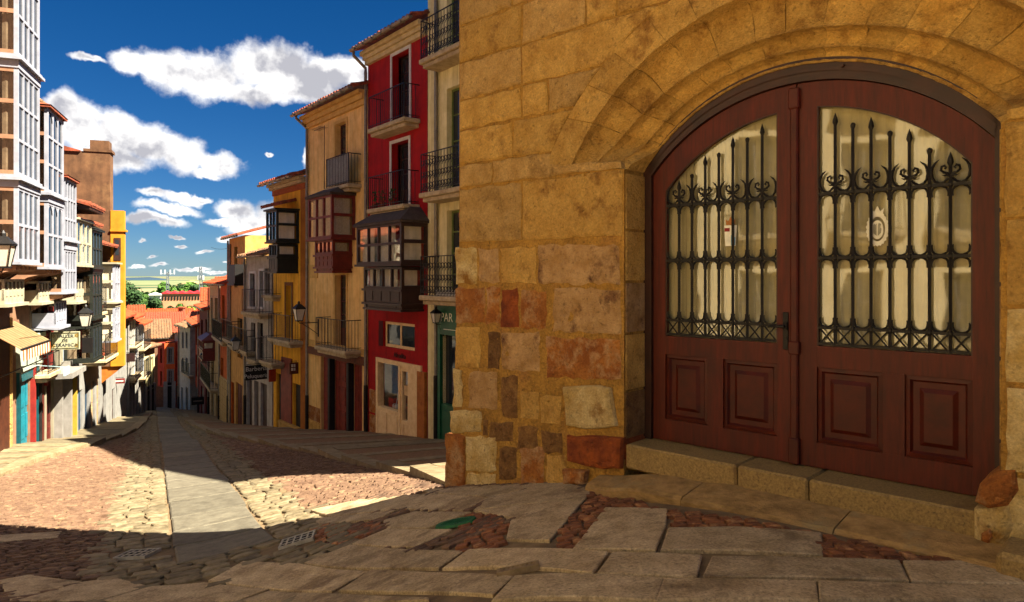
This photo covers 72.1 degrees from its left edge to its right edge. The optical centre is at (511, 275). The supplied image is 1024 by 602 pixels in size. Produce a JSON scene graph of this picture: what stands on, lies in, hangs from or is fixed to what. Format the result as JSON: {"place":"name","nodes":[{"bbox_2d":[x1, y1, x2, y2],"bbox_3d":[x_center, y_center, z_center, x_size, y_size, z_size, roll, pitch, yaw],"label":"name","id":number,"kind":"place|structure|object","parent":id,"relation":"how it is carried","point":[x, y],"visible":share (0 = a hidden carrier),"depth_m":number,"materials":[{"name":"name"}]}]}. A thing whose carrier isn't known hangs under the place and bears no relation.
{"place":"outdoors","nodes":[
{"label":"outdoors","id":0,"kind":"place"},
{"bbox_2d":[0,411,151,476],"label":"pavement","id":1,"kind":"structure","parent":0,"point":[14,457],"depth_m":20.85,"materials":[{"name":"stone"}]},
{"bbox_2d":[126,277,165,279],"bbox_3d":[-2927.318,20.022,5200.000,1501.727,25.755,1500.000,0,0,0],"label":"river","id":2,"kind":"structure","parent":0,"point":[142,278],"depth_m":4721.17,"materials":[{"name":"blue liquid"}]},
{"bbox_2d":[127,281,185,284],"bbox_3d":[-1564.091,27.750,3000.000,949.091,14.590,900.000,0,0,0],"label":"field","id":3,"kind":"structure","parent":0,"point":[156,282],"depth_m":2723.04,"materials":[{"name":"yellow plant"}]},
{"bbox_2d":[126,276,220,292],"bbox_3d":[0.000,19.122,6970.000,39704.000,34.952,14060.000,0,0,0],"label":"terrain","id":4,"kind":"structure","parent":0,"point":[149,288],"depth_m":4358.46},
{"bbox_2d":[126,280,147,309],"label":"tree","id":5,"kind":"object","parent":4,"relation":"on","point":[134,296],"visible":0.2,"depth_m":118.19,"materials":[{"name":"green plant"}]},
{"bbox_2d":[141,291,149,310],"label":"tree","id":6,"kind":"object","parent":4,"relation":"on","point":[145,299],"visible":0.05,"depth_m":125.27,"materials":[{"name":"green plant"}]},
{"bbox_2d":[144,296,163,308],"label":"tree","id":7,"kind":"object","parent":4,"relation":"on","point":[154,302],"visible":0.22,"depth_m":121.05,"materials":[{"name":"green plant"}]},
{"bbox_2d":[149,292,161,298],"bbox_3d":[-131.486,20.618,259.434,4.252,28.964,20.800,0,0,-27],"label":"pale shed","id":8,"kind":"structure","parent":4,"relation":"on","point":[156,294],"depth_m":251.06,"materials":[{"name":"metal"}]},
{"bbox_2d":[156,282,178,293],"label":"tree","id":9,"kind":"object","parent":4,"relation":"on","point":[161,288],"visible":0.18,"depth_m":635.42,"materials":[{"name":"green plant"}]},
{"bbox_2d":[160,270,174,290],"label":"lattice mast","id":10,"kind":"object","parent":4,"relation":"on","point":[166,273],"visible":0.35,"depth_m":419.42,"materials":[{"name":"metal"}]},
{"bbox_2d":[146,308,193,313],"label":"bright roof house","id":11,"kind":"structure","parent":4,"relation":"on","point":[168,310],"depth_m":88.69,"materials":[{"name":"tile"}]},
{"bbox_2d":[177,307,185,311],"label":"chimney","id":12,"kind":"object","parent":11,"relation":"on","point":[180,309],"visible":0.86,"depth_m":87.70,"materials":[{"name":"brick"}]},
{"bbox_2d":[173,283,184,289],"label":"tree","id":13,"kind":"object","parent":4,"relation":"on","point":[179,285],"visible":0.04,"depth_m":655.61,"materials":[{"name":"green plant"}]},
{"bbox_2d":[161,290,199,308],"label":"building","id":14,"kind":"structure","parent":4,"relation":"on","point":[175,298],"depth_m":333.64,"materials":[{"name":"paint"}]},
{"bbox_2d":[162,296,198,299],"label":"window","id":15,"kind":"structure","parent":14,"relation":"in","point":[163,296],"depth_m":333.22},
{"bbox_2d":[179,282,195,291],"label":"tree","id":16,"kind":"object","parent":4,"relation":"on","point":[186,287],"visible":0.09,"depth_m":648.02,"materials":[{"name":"green plant"}]},
{"bbox_2d":[188,284,208,291],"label":"tree","id":17,"kind":"object","parent":4,"relation":"on","point":[195,287],"visible":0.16,"depth_m":635.06,"materials":[{"name":"green plant"}]},
{"bbox_2d":[197,267,203,290],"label":"lattice mast","id":18,"kind":"object","parent":4,"relation":"on","point":[200,276],"visible":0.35,"depth_m":429.43,"materials":[{"name":"metal"}]},
{"bbox_2d":[175,280,203,285],"bbox_3d":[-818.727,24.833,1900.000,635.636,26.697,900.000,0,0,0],"label":"straw hill","id":19,"kind":"structure","parent":0,"point":[196,282],"depth_m":1799.01,"materials":[{"name":"yellow plant"}]},
{"bbox_2d":[40,0,427,275],"label":"sky","id":20,"kind":"structure","parent":0,"point":[194,101],"materials":[{"name":"blue"}]},
{"bbox_2d":[182,413,445,485],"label":"pavement","id":21,"kind":"structure","parent":0,"point":[424,458],"depth_m":17.50,"materials":[{"name":"stone"}]},
{"bbox_2d":[0,407,1023,601],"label":"street ground","id":22,"kind":"structure","parent":0,"point":[216,518],"depth_m":6.10,"materials":[{"name":"stone"}]},
{"bbox_2d":[0,0,44,451],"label":"gallery house","id":23,"kind":"structure","parent":22,"relation":"on","point":[21,80],"depth_m":17.61,"materials":[{"name":"white paint"}]},
{"bbox_2d":[0,230,17,272],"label":"wall lantern","id":24,"kind":"object","parent":23,"relation":"attached to","point":[8,245],"depth_m":15.83,"materials":[{"name":"metal"}]},
{"bbox_2d":[0,98,69,443],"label":"turquoise door house","id":25,"kind":"structure","parent":22,"relation":"on","point":[29,345],"depth_m":20.02,"materials":[{"name":"white paint"}]},
{"bbox_2d":[21,380,27,442],"bbox_3d":[-14.383,4.401,20.747,0.072,2.759,1.740,0,0,-21],"label":"double door","id":26,"kind":"structure","parent":25,"relation":"in","point":[24,385],"depth_m":20.68,"materials":[{"name":"teal paint"}]},
{"bbox_2d":[41,366,43,440],"bbox_3d":[-14.818,4.225,22.144,0.070,2.712,0.445,0,0,-21],"label":"narrow door","id":27,"kind":"structure","parent":25,"relation":"in","point":[43,366],"depth_m":22.24,"materials":[{"name":"red wood"}]},
{"bbox_2d":[29,174,80,441],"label":"narrow gallery house","id":28,"kind":"structure","parent":22,"relation":"on","point":[64,284],"depth_m":21.71,"materials":[{"name":"paint"}]},
{"bbox_2d":[41,330,79,349],"bbox_3d":[-14.317,2.023,22.311,1.086,0.629,0.048,0,0,-21],"label":"hanging sign","id":29,"kind":"object","parent":28,"relation":"attached to","point":[64,340],"visible":0.99,"depth_m":22.34,"materials":[{"name":"tile"}]},
{"bbox_2d":[45,199,104,439],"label":"building","id":30,"kind":"structure","parent":22,"relation":"on","point":[59,406],"depth_m":23.80,"materials":[{"name":"paint"}]},
{"bbox_2d":[47,380,50,438],"bbox_3d":[-15.338,4.899,23.206,0.072,3.400,0.830,0,0,-21],"label":"door","id":31,"kind":"structure","parent":30,"relation":"in","point":[49,386],"depth_m":23.37,"materials":[{"name":"red wood"}]},
{"bbox_2d":[51,304,93,330],"bbox_3d":[-14.500,1.613,23.094,1.300,1.350,0.400,0,0,-21],"label":"wall lantern","id":32,"kind":"object","parent":30,"relation":"attached to","point":[85,313],"depth_m":23.14,"materials":[{"name":"metal"}]},
{"bbox_2d":[80,336,92,352],"bbox_3d":[-15.201,2.392,24.547,1.020,0.598,0.040,0,0,-21],"label":"hanging sign","id":33,"kind":"object","parent":30,"relation":"attached to","point":[87,344],"visible":0.92,"depth_m":24.65,"materials":[{"name":"metal"}]},
{"bbox_2d":[63,216,105,434],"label":"black gallery house","id":34,"kind":"structure","parent":22,"relation":"on","point":[92,283],"depth_m":25.81,"materials":[{"name":"paint"}]},
{"bbox_2d":[26,327,95,330],"bbox_3d":[-13.883,1.600,22.000,0.017,0.599,8.531,0,0,-20],"label":"cable","id":35,"kind":"object","parent":34,"relation":"attached to","point":[55,330],"visible":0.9,"depth_m":20.81,"materials":[{"name":"metal"}]},
{"bbox_2d":[76,240,122,431],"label":"white corner gallery house","id":36,"kind":"structure","parent":22,"relation":"on","point":[88,397],"depth_m":29.36,"materials":[{"name":"paint"}]},
{"bbox_2d":[78,391,79,430],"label":"door","id":37,"kind":"structure","parent":36,"relation":"in","point":[78,391],"depth_m":27.59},
{"bbox_2d":[85,387,86,428],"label":"door","id":38,"kind":"structure","parent":36,"relation":"in","point":[85,387],"depth_m":28.80,"materials":[{"name":"grey wood"}]},
{"bbox_2d":[91,382,92,425],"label":"door","id":39,"kind":"structure","parent":36,"relation":"in","point":[91,382],"depth_m":29.92,"materials":[{"name":"brown wood"}]},
{"bbox_2d":[97,378,97,423],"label":"door","id":40,"kind":"structure","parent":36,"relation":"in","point":[97,378],"depth_m":31.03,"materials":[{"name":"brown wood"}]},
{"bbox_2d":[64,140,136,419],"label":"brown gable house","id":41,"kind":"structure","parent":22,"relation":"on","point":[91,169],"depth_m":31.56,"materials":[{"name":"orange paint"}]},
{"bbox_2d":[116,377,124,383],"bbox_3d":[-19.625,5.207,35.110,0.557,0.315,0.046,0,0,-21],"label":"hanging sign","id":42,"kind":"object","parent":41,"relation":"attached to","point":[119,380],"visible":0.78,"depth_m":35.12,"materials":[{"name":"metal"}]},
{"bbox_2d":[101,210,127,422],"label":"yellow parapet house","id":43,"kind":"structure","parent":22,"relation":"on","point":[118,230],"depth_m":31.80,"materials":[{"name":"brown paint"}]},
{"bbox_2d":[114,238,120,260],"bbox_3d":[-17.791,-1.207,31.731,0.280,1.026,0.020,0,0,-21],"label":"side window","id":44,"kind":"structure","parent":43,"relation":"in","point":[117,251],"depth_m":31.73,"materials":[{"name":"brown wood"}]},
{"bbox_2d":[126,309,145,415],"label":"tiled white house","id":45,"kind":"structure","parent":22,"relation":"on","point":[133,375],"depth_m":39.34,"materials":[{"name":"brown"}]},
{"bbox_2d":[126,352,134,361],"bbox_3d":[-20.915,4.415,38.321,0.703,0.513,0.040,0,0,-21],"label":"hanging sign","id":46,"kind":"object","parent":45,"relation":"attached to","point":[130,356],"visible":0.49,"depth_m":38.35,"materials":[{"name":"wood"}]},
{"bbox_2d":[127,304,145,317],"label":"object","id":47,"kind":"structure","parent":22,"relation":"on","point":[140,308],"depth_m":73.77,"materials":[{"name":"orange tile"}]},
{"bbox_2d":[113,548,160,560],"bbox_3d":[-4.071,3.030,7.655,0.340,0.046,0.360,-3,-8,0],"label":"drain grate","id":48,"kind":"object","parent":22,"relation":"on","point":[135,554],"visible":0.97,"depth_m":7.60,"materials":[{"name":"metal"}]},
{"bbox_2d":[136,317,152,413],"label":"white house","id":49,"kind":"structure","parent":22,"relation":"on","point":[145,346],"depth_m":43.25,"materials":[{"name":"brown paint"}]},
{"bbox_2d":[144,342,161,410],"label":"building","id":50,"kind":"structure","parent":22,"relation":"on","point":[150,393],"depth_m":51.53,"materials":[{"name":"beige paint"}]},
{"bbox_2d":[144,318,172,406],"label":"brown roof house","id":51,"kind":"structure","parent":22,"relation":"on","point":[161,329],"depth_m":67.39,"materials":[{"name":"tile"}]},
{"bbox_2d":[145,311,185,338],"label":"long roof house","id":52,"kind":"structure","parent":22,"relation":"on","point":[176,317],"depth_m":81.15,"materials":[{"name":"tile"}]},
{"bbox_2d":[158,341,177,386],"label":"building","id":53,"kind":"structure","parent":22,"relation":"on","point":[160,365],"depth_m":62.59,"materials":[{"name":"red paint"}]},
{"bbox_2d":[163,339,175,407],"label":"orange bend house","id":54,"kind":"structure","parent":22,"relation":"on","point":[169,391],"depth_m":62.13,"materials":[{"name":"paint"}]},
{"bbox_2d":[168,348,172,362],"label":"window","id":55,"kind":"structure","parent":54,"relation":"in","point":[170,350],"depth_m":62.29,"materials":[{"name":"white wood"}]},
{"bbox_2d":[168,370,172,382],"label":"window","id":56,"kind":"structure","parent":54,"relation":"in","point":[170,372],"depth_m":62.29,"materials":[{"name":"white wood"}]},
{"bbox_2d":[172,311,196,408],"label":"green white house","id":57,"kind":"structure","parent":22,"relation":"on","point":[188,315],"depth_m":64.25,"materials":[{"name":"brown tile"}]},
{"bbox_2d":[173,319,196,409],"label":"last grey house","id":58,"kind":"structure","parent":22,"relation":"on","point":[187,389],"depth_m":58.38,"materials":[{"name":"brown paint"}]},
{"bbox_2d":[184,315,199,410],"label":"orange red house","id":59,"kind":"structure","parent":22,"relation":"on","point":[192,322],"depth_m":57.20,"materials":[{"name":"paint"}]},
{"bbox_2d":[200,287,206,301],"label":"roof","id":60,"kind":"structure","parent":22,"relation":"on","point":[203,294],"depth_m":75.54,"materials":[{"name":"orange tile"}]},
{"bbox_2d":[193,301,217,413],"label":"gallery house","id":61,"kind":"structure","parent":22,"relation":"on","point":[205,340],"depth_m":47.50,"materials":[{"name":"grey paint"}]},
{"bbox_2d":[191,396,203,404],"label":"hanging sign","id":62,"kind":"object","parent":61,"relation":"attached to","point":[195,400],"visible":1,"depth_m":49.91,"materials":[{"name":"metal"}]},
{"bbox_2d":[202,387,203,412],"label":"shop door","id":63,"kind":"structure","parent":61,"relation":"in","point":[202,387],"depth_m":52.83,"materials":[{"name":"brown wood"}]},
{"bbox_2d":[202,275,226,415],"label":"classical house","id":64,"kind":"structure","parent":22,"relation":"on","point":[215,325],"depth_m":44.47,"materials":[{"name":"paint"}]},
{"bbox_2d":[200,353,213,370],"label":"wall lantern","id":65,"kind":"object","parent":64,"relation":"attached to","point":[208,362],"depth_m":44.70,"materials":[{"name":"metal"}]},
{"bbox_2d":[212,279,241,422],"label":"shuttered house","id":66,"kind":"structure","parent":22,"relation":"on","point":[222,351],"depth_m":39.38,"materials":[{"name":"beige paint"}]},
{"bbox_2d":[220,226,268,423],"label":"tan house","id":67,"kind":"structure","parent":22,"relation":"on","point":[236,245],"depth_m":36.01,"materials":[{"name":"beige paint"}]},
{"bbox_2d":[230,334,241,354],"bbox_3d":[-12.735,3.412,33.099,0.900,1.350,0.400,0,0,-32],"label":"wall lantern","id":68,"kind":"object","parent":67,"relation":"attached to","point":[235,340],"depth_m":32.88,"materials":[{"name":"metal"}]},
{"bbox_2d":[238,383,242,423],"bbox_3d":[-13.791,7.196,35.924,0.072,3.445,1.817,0,0,-32],"label":"shop door","id":69,"kind":"structure","parent":67,"relation":"in","point":[240,388],"depth_m":36.02,"materials":[{"name":"brown wood"}]},
{"bbox_2d":[240,318,242,357],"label":"window","id":70,"kind":"structure","parent":67,"relation":"in","point":[241,323],"depth_m":36.06,"materials":[{"name":"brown wood"}]},
{"bbox_2d":[236,246,284,426],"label":"grey house","id":71,"kind":"structure","parent":22,"relation":"on","point":[259,297],"depth_m":31.44,"materials":[{"name":"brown paint"}]},
{"bbox_2d":[250,380,251,424],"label":"shop door","id":72,"kind":"structure","parent":71,"relation":"in","point":[250,380],"depth_m":32.78,"materials":[{"name":"brown wood"}]},
{"bbox_2d":[253,273,254,306],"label":"window","id":73,"kind":"structure","parent":71,"relation":"in","point":[254,273],"depth_m":32.58,"materials":[{"name":"grey wood"}]},
{"bbox_2d":[245,363,266,380],"bbox_3d":[-11.064,4.137,30.460,1.003,0.697,0.047,0,0,-38],"label":"hanging sign","id":74,"kind":"object","parent":71,"relation":"attached to","point":[255,372],"visible":1,"depth_m":30.42,"materials":[{"name":"metal"}]},
{"bbox_2d":[257,381,258,424],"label":"shop door","id":75,"kind":"structure","parent":71,"relation":"in","point":[257,381],"depth_m":32.04,"materials":[{"name":"grey wood"}]},
{"bbox_2d":[260,323,262,359],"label":"window","id":76,"kind":"structure","parent":71,"relation":"in","point":[261,324],"depth_m":31.84,"materials":[{"name":"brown wood"}]},
{"bbox_2d":[263,383,266,425],"bbox_3d":[-10.858,6.386,31.161,0.072,3.281,0.830,0,0,-38],"label":"shop door","id":77,"kind":"structure","parent":71,"relation":"in","point":[264,385],"depth_m":31.28,"materials":[{"name":"grey wood"}]},
{"bbox_2d":[256,169,304,428],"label":"yellow house","id":78,"kind":"structure","parent":22,"relation":"on","point":[285,227],"depth_m":27.97,"materials":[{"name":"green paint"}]},
{"bbox_2d":[269,369,275,381],"bbox_3d":[-10.109,4.178,29.774,0.352,0.574,0.040,0,0,-38],"label":"hanging sign","id":79,"kind":"object","parent":78,"relation":"attached to","point":[272,375],"visible":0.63,"depth_m":29.74,"materials":[{"name":"metal"}]},
{"bbox_2d":[279,374,280,419],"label":"door","id":80,"kind":"structure","parent":78,"relation":"in","point":[279,374],"depth_m":29.84,"materials":[{"name":"brown wood"}]},
{"bbox_2d":[289,361,297,373],"bbox_3d":[-8.589,3.598,27.712,0.360,0.513,0.046,0,0,-38],"label":"hanging sign","id":81,"kind":"object","parent":78,"relation":"attached to","point":[293,367],"visible":1,"depth_m":27.69,"materials":[{"name":"wood"}]},
{"bbox_2d":[296,384,299,426],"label":"door","id":82,"kind":"structure","parent":78,"relation":"in","point":[297,385],"depth_m":28.12,"materials":[{"name":"brown wood"}]},
{"bbox_2d":[278,529,315,549],"bbox_3d":[-2.158,2.663,7.090,0.340,0.046,0.340,-14,-4,-13],"label":"drain grate","id":83,"kind":"object","parent":22,"relation":"on","point":[302,538],"visible":0.97,"depth_m":7.04,"materials":[{"name":"metal"}]},
{"bbox_2d":[290,74,400,430],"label":"ochre house","id":84,"kind":"structure","parent":22,"relation":"on","point":[332,124],"depth_m":24.45,"materials":[{"name":"orange paint"}]},
{"bbox_2d":[292,301,318,336],"bbox_3d":[-7.579,1.580,25.924,0.950,1.350,0.400,0,0,-38],"label":"wall lantern","id":85,"kind":"object","parent":84,"relation":"attached to","point":[298,308],"depth_m":25.69,"materials":[{"name":"metal"}]},
{"bbox_2d":[324,357,327,429],"bbox_3d":[-6.693,5.080,25.773,0.072,4.240,0.909,0,0,-38],"label":"shutter door","id":86,"kind":"structure","parent":84,"relation":"in","point":[325,359],"depth_m":25.95,"materials":[{"name":"brown wood"}]},
{"bbox_2d":[335,360,347,429],"bbox_3d":[-5.899,5.080,24.745,0.072,4.240,1.424,0,0,-38],"label":"shutter door","id":87,"kind":"structure","parent":84,"relation":"in","point":[340,366],"depth_m":24.96,"materials":[{"name":"brown wood"}]},
{"bbox_2d":[341,124,345,155],"bbox_3d":[-5.817,-4.205,24.794,0.060,2.310,0.909,0,0,-38],"label":"window","id":88,"kind":"structure","parent":84,"relation":"in","point":[343,128],"depth_m":25.01,"materials":[{"name":"red wood"}]},
{"bbox_2d":[341,275,345,345],"bbox_3d":[-5.817,1.211,24.794,0.060,2.512,0.909,0,0,-38],"label":"window","id":89,"kind":"structure","parent":84,"relation":"in","point":[343,277],"depth_m":25.01,"materials":[{"name":"red wood"}]},
{"bbox_2d":[355,364,361,430],"bbox_3d":[-5.108,5.080,23.723,0.072,4.240,0.816,0,0,-38],"label":"shutter door","id":90,"kind":"structure","parent":84,"relation":"in","point":[358,368],"depth_m":23.77,"materials":[{"name":"brown wood"}]},
{"bbox_2d":[349,9,429,437],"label":"red house","id":91,"kind":"structure","parent":22,"relation":"on","point":[394,244],"depth_m":21.12,"materials":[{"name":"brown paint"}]},
{"bbox_2d":[371,191,379,207],"bbox_3d":[-4.223,-2.341,21.735,0.292,0.549,0.280,0,0,0],"label":"flower pot","id":92,"kind":"object","parent":91,"relation":"on","point":[376,203],"visible":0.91,"depth_m":21.68,"materials":[{"name":"ceramic"}]},
{"bbox_2d":[378,190,385,206],"bbox_3d":[-3.901,-2.329,21.340,0.283,0.526,0.278,0,0,0],"label":"flower pot","id":93,"kind":"object","parent":91,"relation":"on","point":[383,202],"visible":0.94,"depth_m":21.29,"materials":[{"name":"ceramic"}]},
{"bbox_2d":[389,188,396,204],"bbox_3d":[-3.551,-2.333,20.871,0.310,0.533,0.302,0,0,0],"label":"flower pot","id":94,"kind":"object","parent":91,"relation":"on","point":[391,198],"visible":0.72,"depth_m":20.81,"materials":[{"name":"ceramic"}]},
{"bbox_2d":[388,396,397,406],"bbox_3d":[-3.761,4.002,22.456,0.270,0.320,0.300,0,0,-38],"label":"red box","id":95,"kind":"object","parent":91,"relation":"in","point":[392,400],"visible":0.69,"depth_m":22.34,"materials":[{"name":"red"}]},
{"bbox_2d":[386,321,414,350],"bbox_3d":[-3.355,1.808,21.418,0.060,0.793,1.962,0,0,-38],"label":"window","id":96,"kind":"structure","parent":91,"relation":"in","point":[398,335],"depth_m":21.42,"materials":[{"name":"beige wood"}]},
{"bbox_2d":[400,143,407,203],"bbox_3d":[-3.095,-3.061,21.486,0.115,1.989,1.074,0,0,-38],"label":"window","id":97,"kind":"structure","parent":91,"relation":"in","point":[403,148],"depth_m":21.72,"materials":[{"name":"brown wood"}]},
{"bbox_2d":[401,55,408,116],"bbox_3d":[-3.093,-5.639,21.438,0.060,2.201,1.071,0,0,-38],"label":"window","id":98,"kind":"structure","parent":91,"relation":"in","point":[404,61],"depth_m":21.67,"materials":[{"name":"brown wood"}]},
{"bbox_2d":[404,385,407,395],"bbox_3d":[-3.156,3.417,20.995,0.020,0.320,0.240,0,0,-38],"label":"door notice","id":99,"kind":"object","parent":91,"relation":"attached to","point":[405,390],"depth_m":20.99,"materials":[{"name":"paper"}]},
{"bbox_2d":[419,0,458,439],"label":"corner house","id":100,"kind":"structure","parent":22,"relation":"on","point":[440,64],"depth_m":19.25,"materials":[{"name":"beige paint"}]},
{"bbox_2d":[430,307,443,335],"bbox_3d":[-2.022,1.238,19.209,0.370,0.810,0.240,0,0,-38],"label":"wall lantern","id":101,"kind":"object","parent":100,"relation":"attached to","point":[435,313],"depth_m":19.12,"materials":[{"name":"metal"}]},
{"bbox_2d":[452,0,458,43],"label":"window","id":102,"kind":"structure","parent":100,"relation":"in","point":[452,0],"depth_m":19.19,"materials":[{"name":"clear glass"}]},
{"bbox_2d":[452,87,458,186],"bbox_3d":[-1.248,-3.674,18.819,0.060,2.845,1.250,0,0,-38],"label":"window","id":103,"kind":"structure","parent":100,"relation":"in","point":[455,92],"depth_m":19.19,"materials":[{"name":"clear glass"}]},
{"bbox_2d":[452,210,458,289],"bbox_3d":[-1.248,-0.628,18.819,0.060,2.304,1.250,0,0,-38],"label":"window","id":104,"kind":"structure","parent":100,"relation":"in","point":[455,214],"depth_m":19.20,"materials":[{"name":"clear glass"}]},
{"bbox_2d":[435,516,476,528],"bbox_3d":[-0.480,2.096,5.988,0.403,0.028,0.187,-18,-4,24],"label":"valve cover","id":105,"kind":"object","parent":22,"relation":"on","point":[451,523],"visible":1,"depth_m":5.95,"materials":[{"name":"green metal"}]},
{"bbox_2d":[497,560,539,576],"bbox_3d":[0.040,1.774,4.246,0.260,0.046,0.100,-12,-8,-2],"label":"stone","id":106,"kind":"object","parent":22,"relation":"on","point":[523,568],"visible":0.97,"depth_m":4.20,"materials":[{"name":"stone"}]},
{"bbox_2d":[445,0,1023,581],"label":"stone house","id":107,"kind":"structure","parent":22,"relation":"on","point":[759,258],"depth_m":5.59,"materials":[{"name":"stone"}]},
{"bbox_2d":[653,84,800,464],"bbox_3d":[1.736,-0.016,5.831,1.298,2.917,0.163,0,0,43],"label":"door leaf","id":108,"kind":"structure","parent":107,"relation":"in","point":[727,345],"depth_m":5.80,"materials":[{"name":"brown wood"}]},
{"bbox_2d":[798,80,994,495],"bbox_3d":[2.679,-0.016,5.002,1.262,2.917,0.089,0,0,43],"label":"door leaf","id":109,"kind":"structure","parent":107,"relation":"in","point":[897,185],"depth_m":4.97,"materials":[{"name":"brown wood"}]}
]}

